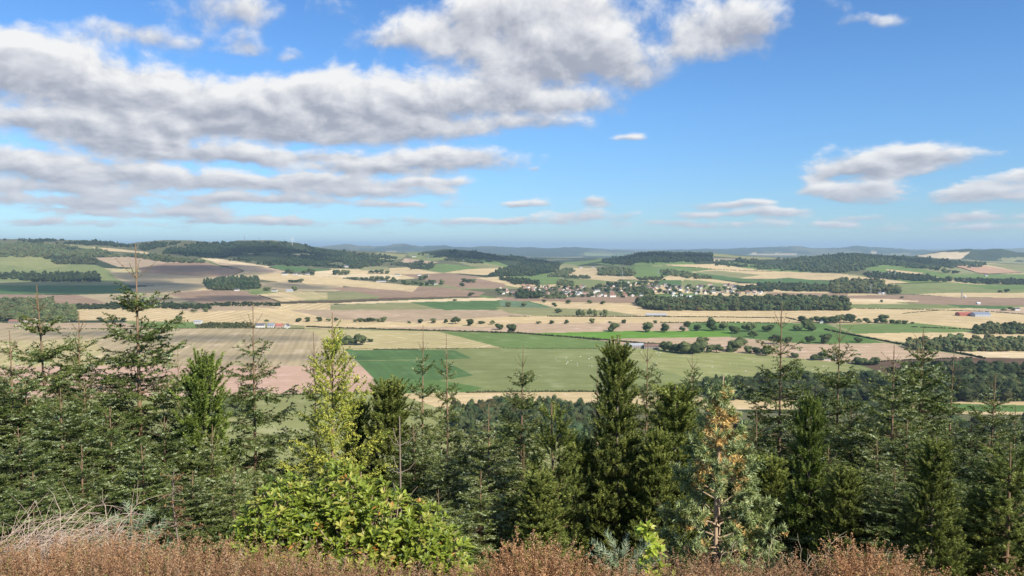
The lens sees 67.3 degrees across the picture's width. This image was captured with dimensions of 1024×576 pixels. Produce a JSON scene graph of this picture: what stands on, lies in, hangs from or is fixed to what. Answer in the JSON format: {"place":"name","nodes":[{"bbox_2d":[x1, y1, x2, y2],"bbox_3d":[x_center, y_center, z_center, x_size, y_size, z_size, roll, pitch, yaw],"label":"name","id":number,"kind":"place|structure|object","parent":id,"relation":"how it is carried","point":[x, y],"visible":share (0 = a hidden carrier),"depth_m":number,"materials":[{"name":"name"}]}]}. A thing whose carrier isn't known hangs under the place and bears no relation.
{"place":"outdoors","nodes":[
{"label":"outdoors","id":0,"kind":"place"},
{"bbox_2d":[0,239,1023,502],"bbox_3d":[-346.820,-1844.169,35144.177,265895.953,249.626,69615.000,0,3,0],"label":"terrain","id":1,"kind":"structure","parent":0,"point":[484,361],"depth_m":1575.47,"materials":[{"name":"soil"}]},
{"bbox_2d":[0,296,78,320],"bbox_3d":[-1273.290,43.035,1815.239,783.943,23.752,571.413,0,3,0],"label":"woodland","id":2,"kind":"object","parent":1,"relation":"on","point":[10,308],"visible":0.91,"depth_m":1694.18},
{"bbox_2d":[0,269,101,281],"bbox_3d":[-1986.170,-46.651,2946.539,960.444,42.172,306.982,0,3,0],"label":"woodland","id":3,"kind":"object","parent":1,"relation":"on","point":[71,276],"visible":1,"depth_m":2920.45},
{"bbox_2d":[0,241,119,256],"bbox_3d":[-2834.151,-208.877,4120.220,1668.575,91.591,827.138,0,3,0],"label":"woodland","id":4,"kind":"object","parent":1,"relation":"on","point":[23,249],"visible":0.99,"depth_m":4025.21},
{"bbox_2d":[3,238,130,246],"bbox_3d":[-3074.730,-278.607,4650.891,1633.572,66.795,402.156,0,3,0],"label":"woodland","id":5,"kind":"object","parent":1,"relation":"on","point":[97,242],"visible":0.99,"depth_m":4615.84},
{"bbox_2d":[43,253,97,263],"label":"woodland","id":6,"kind":"object","parent":1,"relation":"on","point":[76,259],"visible":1,"depth_m":3599.99,"materials":[{"name":"green plant"}]},
{"bbox_2d":[76,299,211,308],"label":"woodland","id":7,"kind":"object","parent":1,"relation":"on","point":[172,304],"visible":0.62,"depth_m":1849.95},
{"bbox_2d":[123,252,204,262],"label":"woodland","id":8,"kind":"object","parent":1,"relation":"on","point":[162,258],"visible":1,"depth_m":3771.46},
{"bbox_2d":[195,321,252,327],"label":"woodland","id":9,"kind":"object","parent":1,"relation":"on","point":[223,324],"visible":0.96,"depth_m":1426.10,"materials":[{"name":"green plant"}]},
{"bbox_2d":[202,274,261,289],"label":"woodland","id":10,"kind":"object","parent":1,"relation":"on","point":[242,282],"visible":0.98,"depth_m":2688.07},
{"bbox_2d":[130,240,356,265],"bbox_3d":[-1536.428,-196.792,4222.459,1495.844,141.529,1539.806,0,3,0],"label":"woodland","id":11,"kind":"object","parent":1,"relation":"on","point":[217,250],"visible":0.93,"depth_m":4283.21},
{"bbox_2d":[210,301,280,305],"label":"woodland","id":12,"kind":"object","parent":1,"relation":"on","point":[228,303],"visible":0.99,"depth_m":1921.35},
{"bbox_2d":[317,251,435,268],"bbox_3d":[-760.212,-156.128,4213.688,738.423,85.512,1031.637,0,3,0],"label":"woodland","id":13,"kind":"object","parent":1,"relation":"on","point":[364,259],"visible":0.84,"depth_m":4123.39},
{"bbox_2d":[305,325,660,343],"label":"hedge","id":14,"kind":"object","parent":1,"relation":"on","point":[583,337],"visible":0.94,"depth_m":1322.84,"materials":[{"name":"green plant"}]},
{"bbox_2d":[418,249,557,264],"bbox_3d":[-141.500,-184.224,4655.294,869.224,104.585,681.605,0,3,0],"label":"woodland","id":15,"kind":"object","parent":1,"relation":"on","point":[474,254],"visible":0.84,"depth_m":4541.01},
{"bbox_2d":[499,276,539,284],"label":"woodland","id":16,"kind":"object","parent":1,"relation":"on","point":[518,280],"visible":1,"depth_m":2953.22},
{"bbox_2d":[488,260,559,275],"bbox_3d":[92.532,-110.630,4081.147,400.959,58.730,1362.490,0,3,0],"label":"woodland","id":17,"kind":"object","parent":1,"relation":"on","point":[526,269],"visible":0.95,"depth_m":3752.55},
{"bbox_2d":[446,394,606,441],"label":"woodland","id":18,"kind":"object","parent":1,"relation":"on","point":[580,411],"visible":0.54,"depth_m":643.03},
{"bbox_2d":[515,288,541,298],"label":"woodland","id":19,"kind":"object","parent":1,"relation":"on","point":[524,293],"visible":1,"depth_m":2207.85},
{"bbox_2d":[596,265,635,275],"bbox_3d":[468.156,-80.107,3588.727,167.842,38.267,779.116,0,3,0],"label":"woodland","id":20,"kind":"object","parent":1,"relation":"on","point":[613,270],"visible":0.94,"depth_m":3459.41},
{"bbox_2d":[602,250,713,264],"bbox_3d":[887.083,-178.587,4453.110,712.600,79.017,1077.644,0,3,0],"label":"woodland","id":21,"kind":"object","parent":1,"relation":"on","point":[661,256],"visible":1,"depth_m":4277.72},
{"bbox_2d":[659,269,712,278],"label":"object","id":22,"kind":"object","parent":1,"relation":"on","point":[681,273],"visible":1,"depth_m":3173.31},
{"bbox_2d":[582,415,796,488],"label":"woodland","id":23,"kind":"object","parent":1,"relation":"on","point":[767,429],"visible":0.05,"depth_m":573.34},
{"bbox_2d":[634,293,851,310],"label":"woodland","id":24,"kind":"object","parent":1,"relation":"on","point":[765,302],"visible":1,"depth_m":1840.69,"materials":[{"name":"plant"}]},
{"bbox_2d":[756,281,830,291],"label":"woodland","id":25,"kind":"object","parent":1,"relation":"on","point":[800,286],"visible":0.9,"depth_m":2606.84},
{"bbox_2d":[701,367,909,400],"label":"woodland","id":26,"kind":"object","parent":1,"relation":"on","point":[859,392],"visible":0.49,"depth_m":783.06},
{"bbox_2d":[714,252,986,272],"bbox_3d":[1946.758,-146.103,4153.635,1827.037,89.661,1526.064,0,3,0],"label":"woodland","id":27,"kind":"object","parent":1,"relation":"on","point":[838,261],"visible":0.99,"depth_m":4090.62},
{"bbox_2d":[828,277,901,293],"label":"woodland","id":28,"kind":"object","parent":1,"relation":"on","point":[841,285],"visible":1,"depth_m":2521.43,"materials":[{"name":"green plant"}]},
{"bbox_2d":[784,412,1023,470],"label":"woodland","id":29,"kind":"object","parent":1,"relation":"on","point":[959,418],"visible":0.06,"depth_m":594.17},
{"bbox_2d":[824,328,985,358],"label":"hedge","id":30,"kind":"object","parent":1,"relation":"on","point":[964,353],"visible":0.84,"depth_m":1177.71,"materials":[{"name":"green plant"}]},
{"bbox_2d":[863,270,952,281],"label":"woodland","id":31,"kind":"object","parent":1,"relation":"on","point":[894,274],"visible":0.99,"depth_m":3151.30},
{"bbox_2d":[900,357,1023,401],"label":"woodland","id":32,"kind":"object","parent":1,"relation":"on","point":[974,377],"visible":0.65,"depth_m":803.82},
{"bbox_2d":[905,333,1023,351],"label":"woodland","id":33,"kind":"object","parent":1,"relation":"on","point":[960,342],"visible":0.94,"depth_m":1121.42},
{"bbox_2d":[954,277,1023,284],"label":"woodland","id":34,"kind":"object","parent":1,"relation":"on","point":[1010,281],"visible":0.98,"depth_m":3098.90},
{"bbox_2d":[972,321,1023,333],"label":"woodland","id":35,"kind":"object","parent":1,"relation":"on","point":[1013,327],"visible":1,"depth_m":1336.86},
{"bbox_2d":[0,0,1023,247],"label":"sky","id":36,"kind":"structure","parent":0,"point":[318,123],"materials":[{"name":"blue"}]},
{"bbox_3d":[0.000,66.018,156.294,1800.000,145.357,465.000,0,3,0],"label":"hillside","id":37,"kind":"structure","parent":0,"visible":0},
{"bbox_2d":[0,381,74,509],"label":"spruce tree","id":38,"kind":"object","parent":37,"relation":"on","point":[14,427],"visible":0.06,"depth_m":11.54,"materials":[{"name":"green plant"}]},
{"bbox_2d":[0,330,93,509],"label":"spruce tree","id":39,"kind":"object","parent":37,"relation":"on","point":[9,394],"visible":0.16,"depth_m":11.55,"materials":[{"name":"green plant"}]},
{"bbox_2d":[0,426,100,540],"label":"spruce tree","id":40,"kind":"object","parent":37,"relation":"on","point":[22,462],"visible":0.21,"depth_m":8.74,"materials":[{"name":"green plant"}]},
{"bbox_2d":[0,284,104,493],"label":"spruce tree","id":41,"kind":"object","parent":37,"relation":"on","point":[58,381],"visible":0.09,"depth_m":13.02,"materials":[{"name":"green plant"}]},
{"bbox_2d":[0,471,105,562],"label":"spruce tree","id":42,"kind":"object","parent":37,"relation":"on","point":[10,520],"visible":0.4,"depth_m":7.69,"materials":[{"name":"green plant"}]},
{"bbox_2d":[4,388,122,515],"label":"spruce tree","id":43,"kind":"object","parent":37,"relation":"on","point":[48,435],"visible":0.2,"depth_m":10.42,"materials":[{"name":"green plant"}]},
{"bbox_2d":[33,311,133,461],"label":"spruce tree","id":44,"kind":"object","parent":37,"relation":"on","point":[75,358],"visible":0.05,"depth_m":14.07,"materials":[{"name":"green plant"}]},
{"bbox_2d":[31,375,135,508],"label":"spruce tree","id":45,"kind":"object","parent":37,"relation":"on","point":[78,409],"visible":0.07,"depth_m":12.08,"materials":[{"name":"green plant"}]},
{"bbox_2d":[0,484,168,574],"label":"dry bramble","id":46,"kind":"object","parent":37,"relation":"on","point":[40,540],"visible":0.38,"depth_m":4.37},
{"bbox_2d":[46,445,155,551],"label":"spruce tree","id":47,"kind":"object","parent":37,"relation":"on","point":[86,499],"visible":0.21,"depth_m":8.92,"materials":[{"name":"green plant"}]},
{"bbox_2d":[59,406,179,548],"bbox_3d":[-5.395,3.189,10.415,2.688,3.214,2.766,1,3,12],"label":"spruce tree","id":48,"kind":"object","parent":37,"relation":"on","point":[118,448],"visible":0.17,"depth_m":10.25,"materials":[{"name":"green plant"}]},
{"bbox_2d":[95,500,172,562],"bbox_3d":[-2.312,1.583,4.716,0.474,0.593,0.483,-3,4,-39],"label":"pine seedling","id":49,"kind":"object","parent":37,"relation":"on","point":[140,526],"visible":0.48,"depth_m":4.69,"materials":[{"name":"green plant"}]},
{"bbox_2d":[74,444,214,560],"bbox_3d":[-4.411,2.986,9.211,2.064,2.270,2.436,1,3,18],"label":"spruce tree","id":50,"kind":"object","parent":37,"relation":"on","point":[142,471],"visible":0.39,"depth_m":9.09,"materials":[{"name":"green plant"}]},
{"bbox_2d":[56,243,241,481],"bbox_3d":[-6.265,2.707,13.142,4.117,6.932,4.298,-2,4,-30],"label":"spruce tree","id":51,"kind":"object","parent":37,"relation":"on","point":[139,409],"visible":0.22,"depth_m":13.01,"materials":[{"name":"green plant"}]},
{"bbox_2d":[118,416,222,548],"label":"spruce tree","id":52,"kind":"object","parent":37,"relation":"on","point":[158,449],"visible":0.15,"depth_m":10.75,"materials":[{"name":"green plant"}]},
{"bbox_2d":[151,470,205,562],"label":"dead sapling","id":53,"kind":"object","parent":37,"relation":"on","point":[175,523],"visible":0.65,"depth_m":5.29,"materials":[{"name":"grey plant"}]},
{"bbox_2d":[141,470,237,574],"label":"spruce tree","id":54,"kind":"object","parent":37,"relation":"on","point":[198,511],"visible":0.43,"depth_m":8.48,"materials":[{"name":"green plant"}]},
{"bbox_2d":[149,407,232,488],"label":"spruce tree","id":55,"kind":"object","parent":37,"relation":"on","point":[174,425],"visible":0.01,"depth_m":12.53,"materials":[{"name":"green plant"}]},
{"bbox_2d":[168,346,242,517],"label":"pine tree","id":56,"kind":"object","parent":37,"relation":"on","point":[198,381],"visible":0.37,"depth_m":11.53,"materials":[{"name":"green plant"}]},
{"bbox_2d":[171,424,261,528],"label":"spruce tree","id":57,"kind":"object","parent":37,"relation":"on","point":[212,462],"visible":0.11,"depth_m":10.62,"materials":[{"name":"green plant"}]},
{"bbox_2d":[185,472,263,572],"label":"spruce tree","id":58,"kind":"object","parent":37,"relation":"on","point":[232,507],"visible":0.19,"depth_m":8.73,"materials":[{"name":"green plant"}]},
{"bbox_2d":[207,307,319,542],"bbox_3d":[-3.997,3.077,12.103,2.550,5.667,2.650,0,3,-1],"label":"spruce tree","id":59,"kind":"object","parent":37,"relation":"on","point":[258,462],"visible":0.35,"depth_m":12.04,"materials":[{"name":"green plant"}]},
{"bbox_2d":[287,331,338,520],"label":"spruce tree","id":60,"kind":"object","parent":37,"relation":"on","point":[314,437],"visible":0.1,"depth_m":16.17,"materials":[{"name":"green plant"}]},
{"bbox_2d":[269,313,396,525],"bbox_3d":[-2.695,2.807,11.684,2.593,4.890,2.594,-3,4,-44],"label":"larch tree","id":61,"kind":"object","parent":37,"relation":"on","point":[335,396],"visible":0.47,"depth_m":11.56,"materials":[{"name":"green plant"}]},
{"bbox_2d":[224,457,475,575],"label":"rhododendron","id":62,"kind":"object","parent":37,"relation":"on","point":[354,521],"visible":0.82,"depth_m":6.08,"materials":[{"name":"green plant"}]},
{"bbox_2d":[335,394,379,495],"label":"pine tree","id":63,"kind":"object","parent":37,"relation":"on","point":[359,423],"visible":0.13,"depth_m":13.54,"materials":[{"name":"green plant"}]},
{"bbox_2d":[351,374,421,500],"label":"pine tree","id":64,"kind":"object","parent":37,"relation":"on","point":[388,402],"visible":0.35,"depth_m":12.99,"materials":[{"name":"green plant"}]},
{"bbox_2d":[375,424,453,533],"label":"spruce tree","id":65,"kind":"object","parent":37,"relation":"on","point":[412,455],"visible":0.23,"depth_m":11.71,"materials":[{"name":"green plant"}]},
{"bbox_2d":[394,339,452,516],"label":"spruce tree","id":66,"kind":"object","parent":37,"relation":"on","point":[427,430],"visible":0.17,"depth_m":13.04,"materials":[{"name":"green plant"}]},
{"bbox_2d":[418,333,470,492],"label":"spruce tree","id":67,"kind":"object","parent":37,"relation":"on","point":[447,419],"visible":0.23,"depth_m":14.68,"materials":[{"name":"green plant"}]},
{"bbox_2d":[410,443,482,555],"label":"spruce tree","id":68,"kind":"object","parent":37,"relation":"on","point":[449,489],"visible":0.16,"depth_m":11.09,"materials":[{"name":"green plant"}]},
{"bbox_2d":[416,489,489,575],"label":"spruce tree","id":69,"kind":"object","parent":37,"relation":"on","point":[448,509],"visible":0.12,"depth_m":8.76,"materials":[{"name":"green plant"}]},
{"bbox_2d":[439,422,491,503],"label":"spruce tree","id":70,"kind":"object","parent":37,"relation":"on","point":[464,458],"visible":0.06,"depth_m":14.07,"materials":[{"name":"green plant"}]},
{"bbox_2d":[449,473,520,575],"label":"spruce tree","id":71,"kind":"object","parent":37,"relation":"on","point":[496,533],"visible":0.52,"depth_m":9.28,"materials":[{"name":"green plant"}]},
{"bbox_2d":[446,404,524,561],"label":"spruce tree","id":72,"kind":"object","parent":37,"relation":"on","point":[476,471],"visible":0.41,"depth_m":10.52,"materials":[{"name":"green plant"}]},
{"bbox_2d":[479,420,543,537],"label":"spruce tree","id":73,"kind":"object","parent":37,"relation":"on","point":[507,431],"visible":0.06,"depth_m":13.66,"materials":[{"name":"green plant"}]},
{"bbox_2d":[0,520,1023,575],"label":"heather","id":74,"kind":"object","parent":37,"relation":"on","point":[83,563],"visible":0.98,"depth_m":3.80,"materials":[{"name":"plant"}]},
{"bbox_2d":[482,353,571,539],"bbox_3d":[0.210,3.573,13.371,2.483,5.238,2.459,-3,4,-43],"label":"spruce tree","id":75,"kind":"object","parent":37,"relation":"on","point":[513,426],"visible":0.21,"depth_m":13.14,"materials":[{"name":"green plant"}]},
{"bbox_2d":[465,526,600,575],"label":"heather bush","id":76,"kind":"object","parent":37,"relation":"on","point":[533,563],"visible":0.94,"depth_m":3.89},
{"bbox_2d":[492,451,574,557],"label":"spruce tree","id":77,"kind":"object","parent":37,"relation":"on","point":[513,501],"visible":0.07,"depth_m":10.70,"materials":[{"name":"green plant"}]},
{"bbox_2d":[490,468,581,574],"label":"pine tree","id":78,"kind":"object","parent":37,"relation":"on","point":[536,489],"visible":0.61,"depth_m":8.88,"materials":[{"name":"green plant"}]},
{"bbox_2d":[517,398,592,575],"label":"pine tree","id":79,"kind":"object","parent":37,"relation":"on","point":[564,469],"visible":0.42,"depth_m":9.58,"materials":[{"name":"green plant"}]},
{"bbox_2d":[555,436,612,575],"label":"pine tree","id":80,"kind":"object","parent":37,"relation":"on","point":[583,447],"visible":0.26,"depth_m":11.02,"materials":[{"name":"green plant"}]},
{"bbox_2d":[568,334,649,575],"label":"pine tree","id":81,"kind":"object","parent":37,"relation":"on","point":[617,395],"visible":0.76,"depth_m":10.78,"materials":[{"name":"green plant"}]},
{"bbox_2d":[586,527,665,575],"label":"pine seedling","id":82,"kind":"object","parent":37,"relation":"on","point":[608,554],"visible":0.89,"depth_m":4.48,"materials":[{"name":"green plant"}]},
{"bbox_2d":[605,343,671,511],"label":"spruce tree","id":83,"kind":"object","parent":37,"relation":"on","point":[642,425],"visible":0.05,"depth_m":14.66,"materials":[{"name":"green plant"}]},
{"bbox_2d":[620,518,675,575],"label":"rhododendron sapling","id":84,"kind":"object","parent":37,"relation":"on","point":[650,536],"visible":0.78,"depth_m":4.53,"materials":[{"name":"green plant"}]},
{"bbox_2d":[621,426,698,575],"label":"pine tree","id":85,"kind":"object","parent":37,"relation":"on","point":[659,449],"visible":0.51,"depth_m":10.47,"materials":[{"name":"green plant"}]},
{"bbox_2d":[618,381,722,568],"bbox_3d":[2.561,3.512,12.184,2.101,4.094,2.089,0,3,4],"label":"pine tree","id":86,"kind":"object","parent":37,"relation":"on","point":[677,422],"visible":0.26,"depth_m":11.97,"materials":[{"name":"green plant"}]},
{"bbox_2d":[667,481,713,574],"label":"pine tree","id":87,"kind":"object","parent":37,"relation":"on","point":[677,493],"visible":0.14,"depth_m":10.61,"materials":[{"name":"green plant"}]},
{"bbox_2d":[671,354,720,537],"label":"spruce tree","id":88,"kind":"object","parent":37,"relation":"on","point":[693,388],"visible":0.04,"depth_m":15.09,"materials":[{"name":"green plant"}]},
{"bbox_2d":[637,373,793,575],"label":"pine tree","id":89,"kind":"object","parent":37,"relation":"on","point":[720,419],"visible":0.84,"depth_m":8.35,"materials":[{"name":"green plant"}]},
{"bbox_2d":[703,407,778,561],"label":"spruce tree","id":90,"kind":"object","parent":37,"relation":"on","point":[751,440],"visible":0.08,"depth_m":12.14,"materials":[{"name":"green plant"}]},
{"bbox_2d":[733,453,795,573],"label":"pine tree","id":91,"kind":"object","parent":37,"relation":"on","point":[773,475],"visible":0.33,"depth_m":10.56,"materials":[{"name":"green plant"}]},
{"bbox_2d":[724,302,837,514],"bbox_3d":[4.238,3.186,12.544,2.754,5.927,2.863,-2,4,-32],"label":"spruce tree","id":92,"kind":"object","parent":37,"relation":"on","point":[763,397],"visible":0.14,"depth_m":12.37,"materials":[{"name":"green plant"}]},
{"bbox_2d":[775,389,830,575],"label":"pine tree","id":93,"kind":"object","parent":37,"relation":"on","point":[809,457],"visible":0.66,"depth_m":9.57,"materials":[{"name":"green plant"}]},
{"bbox_2d":[758,445,873,574],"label":"spruce tree","id":94,"kind":"object","parent":37,"relation":"on","point":[828,464],"visible":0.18,"depth_m":9.62,"materials":[{"name":"green plant"}]},
{"bbox_2d":[785,316,879,467],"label":"spruce tree","id":95,"kind":"object","parent":37,"relation":"on","point":[839,404],"visible":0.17,"depth_m":13.02,"materials":[{"name":"green plant"}]},
{"bbox_2d":[792,463,883,575],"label":"pine tree","id":96,"kind":"object","parent":37,"relation":"on","point":[839,491],"visible":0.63,"depth_m":8.69,"materials":[{"name":"green plant"}]},
{"bbox_2d":[810,407,878,490],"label":"spruce tree","id":97,"kind":"object","parent":37,"relation":"on","point":[842,452],"visible":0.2,"depth_m":11.65,"materials":[{"name":"green plant"}]},
{"bbox_2d":[805,467,945,575],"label":"spruce tree","id":98,"kind":"object","parent":37,"relation":"on","point":[887,530],"visible":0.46,"depth_m":8.50,"materials":[{"name":"green plant"}]},
{"bbox_2d":[801,532,951,575],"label":"heather bush","id":99,"kind":"object","parent":37,"relation":"on","point":[878,566],"visible":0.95,"depth_m":3.88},
{"bbox_2d":[824,345,929,495],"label":"spruce tree","id":100,"kind":"object","parent":37,"relation":"on","point":[901,399],"visible":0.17,"depth_m":11.42,"materials":[{"name":"green plant"}]},
{"bbox_2d":[849,438,907,558],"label":"spruce tree","id":101,"kind":"object","parent":37,"relation":"on","point":[877,472],"visible":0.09,"depth_m":9.75,"materials":[{"name":"green plant"}]},
{"bbox_2d":[860,419,940,550],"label":"spruce tree","id":102,"kind":"object","parent":37,"relation":"on","point":[905,453],"visible":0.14,"depth_m":10.66,"materials":[{"name":"green plant"}]},
{"bbox_2d":[873,328,977,475],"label":"spruce tree","id":103,"kind":"object","parent":37,"relation":"on","point":[919,376],"visible":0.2,"depth_m":13.05,"materials":[{"name":"green plant"}]},
{"bbox_2d":[881,435,976,575],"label":"pine tree","id":104,"kind":"object","parent":37,"relation":"on","point":[933,477],"visible":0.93,"depth_m":7.25,"materials":[{"name":"green plant"}]},
{"bbox_2d":[926,348,981,477],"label":"spruce tree","id":105,"kind":"object","parent":37,"relation":"on","point":[950,405],"visible":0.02,"depth_m":14.58,"materials":[{"name":"green plant"}]},
{"bbox_2d":[889,471,1023,575],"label":"spruce tree","id":106,"kind":"object","parent":37,"relation":"on","point":[959,504],"visible":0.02,"depth_m":8.81,"materials":[{"name":"green plant"}]},
{"bbox_2d":[948,416,988,487],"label":"spruce tree","id":107,"kind":"object","parent":37,"relation":"on","point":[962,456],"visible":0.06,"depth_m":11.35,"materials":[{"name":"green plant"}]},
{"bbox_2d":[936,486,1021,575],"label":"pine tree","id":108,"kind":"object","parent":37,"relation":"on","point":[978,492],"visible":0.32,"depth_m":8.09,"materials":[{"name":"green plant"}]},
{"bbox_2d":[946,373,1023,511],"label":"spruce tree","id":109,"kind":"object","parent":37,"relation":"on","point":[987,420],"visible":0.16,"depth_m":11.18,"materials":[{"name":"green plant"}]},
{"bbox_2d":[953,438,1023,575],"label":"pine tree","id":110,"kind":"object","parent":37,"relation":"on","point":[1008,534],"visible":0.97,"depth_m":7.71,"materials":[{"name":"green plant"}]},
{"bbox_2d":[953,440,1023,546],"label":"spruce tree","id":111,"kind":"object","parent":37,"relation":"on","point":[969,470],"visible":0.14,"depth_m":10.02,"materials":[{"name":"green plant"}]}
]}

